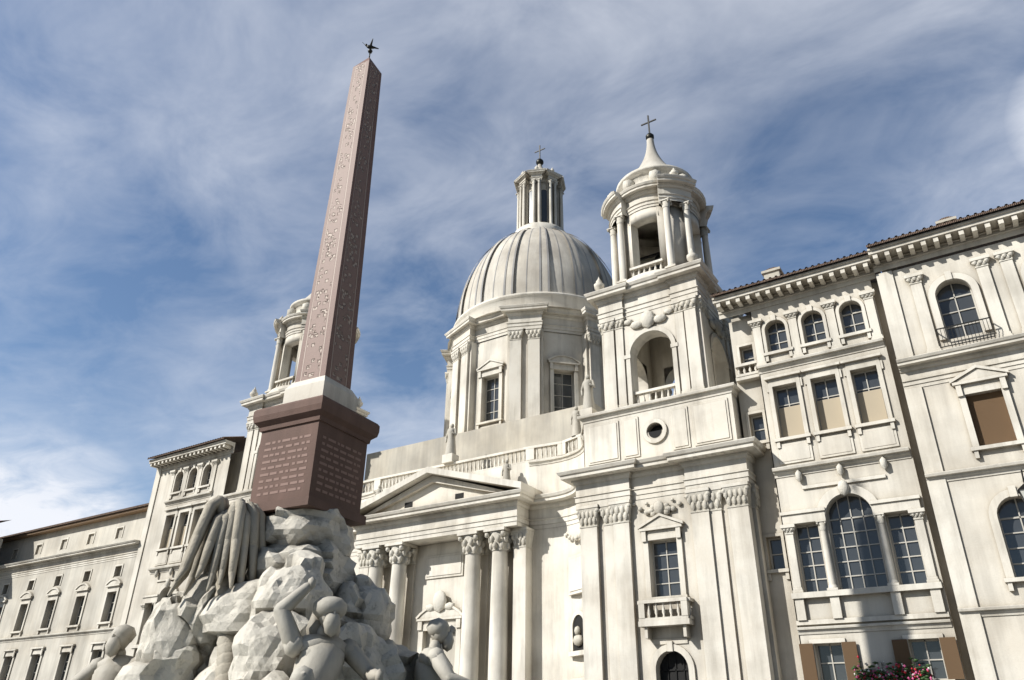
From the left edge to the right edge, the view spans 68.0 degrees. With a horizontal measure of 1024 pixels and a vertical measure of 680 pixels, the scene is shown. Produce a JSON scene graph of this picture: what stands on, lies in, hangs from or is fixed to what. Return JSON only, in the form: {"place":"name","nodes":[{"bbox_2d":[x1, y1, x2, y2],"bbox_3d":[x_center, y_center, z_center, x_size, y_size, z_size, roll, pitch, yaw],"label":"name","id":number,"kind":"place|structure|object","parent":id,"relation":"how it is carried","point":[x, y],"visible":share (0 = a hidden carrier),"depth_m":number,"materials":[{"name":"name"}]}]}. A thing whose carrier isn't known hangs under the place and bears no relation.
{"place":"outdoors","nodes":[
{"label":"outdoors","id":0,"kind":"place"},
{"bbox_2d":[0,0,1023,536],"label":"sky","id":1,"kind":"structure","parent":0,"point":[167,167],"materials":[{"name":"blue"}]},
{"label":"ground","id":2,"kind":"structure","parent":0,"visible":0},
{"bbox_2d":[0,503,148,679],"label":"building","id":3,"kind":"structure","parent":2,"relation":"on","point":[64,587],"depth_m":70.92,"materials":[{"name":"paint"}]},
{"bbox_2d":[114,506,418,679],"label":"fountain rock","id":4,"kind":"object","parent":2,"relation":"on","point":[178,637],"visible":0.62,"depth_m":23.10,"materials":[{"name":"white stone"}]},
{"bbox_2d":[167,495,265,679],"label":"fountain palm","id":5,"kind":"object","parent":4,"relation":"on","point":[227,541],"visible":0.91,"depth_m":23.73,"materials":[{"name":"white stone"}]},
{"bbox_2d":[71,577,469,679],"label":"statues","id":6,"kind":"object","parent":4,"relation":"on","point":[321,650],"visible":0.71,"depth_m":20.42,"materials":[{"name":"stone"}]},
{"bbox_2d":[250,375,379,526],"bbox_3d":[-7.181,4.004,27.485,3.488,5.050,3.488,-16,-32,29],"label":"obelisk pedestal","id":7,"kind":"object","parent":4,"relation":"on","point":[319,434],"visible":1,"depth_m":26.42,"materials":[{"name":"brown stone"}]},
{"bbox_2d":[295,57,381,389],"bbox_3d":[-7.027,-5.967,32.692,1.582,17.450,1.582,-16,-32,29],"label":"obelisk","id":8,"kind":"object","parent":7,"relation":"on","point":[328,344],"visible":0.94,"depth_m":31.07,"materials":[{"name":"brown"}]},
{"bbox_2d":[363,39,378,56],"bbox_3d":[-6.900,-14.085,36.918,0.599,1.036,0.630,-16,-32,29],"label":"dove finial","id":9,"kind":"object","parent":8,"relation":"on","point":[370,47],"visible":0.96,"depth_m":36.97,"materials":[{"name":"black metal"}]},
{"bbox_2d":[221,294,369,504],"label":"bell tower","id":10,"kind":"structure","parent":2,"relation":"on","point":[289,328],"depth_m":66.01,"materials":[{"name":"stone"}]},
{"bbox_2d":[350,375,603,679],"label":"church facade","id":11,"kind":"structure","parent":2,"relation":"on","point":[472,537],"depth_m":49.09,"materials":[{"name":"white stone"}]},
{"bbox_2d":[440,145,612,436],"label":"church dome","id":12,"kind":"structure","parent":11,"relation":"on","point":[523,335],"depth_m":63.39,"materials":[{"name":"white stone"}]},
{"bbox_2d":[120,199,1023,679],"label":"collegio wings","id":13,"kind":"object","parent":2,"relation":"on","point":[880,385],"visible":0.84,"depth_m":36.12},
{"bbox_2d":[851,656,932,679],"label":"flower box","id":14,"kind":"object","parent":13,"relation":"attached to","point":[911,675],"visible":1,"depth_m":31.86,"materials":[{"name":"red plant"}]},
{"bbox_2d":[1017,470,1023,500],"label":"street lamp","id":15,"kind":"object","parent":13,"relation":"attached to","point":[1020,489],"depth_m":30.48,"materials":[{"name":"black metal"}]},
{"bbox_2d":[556,115,781,679],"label":"bell tower","id":16,"kind":"structure","parent":2,"relation":"on","point":[675,583],"depth_m":41.42,"materials":[{"name":"stone"}]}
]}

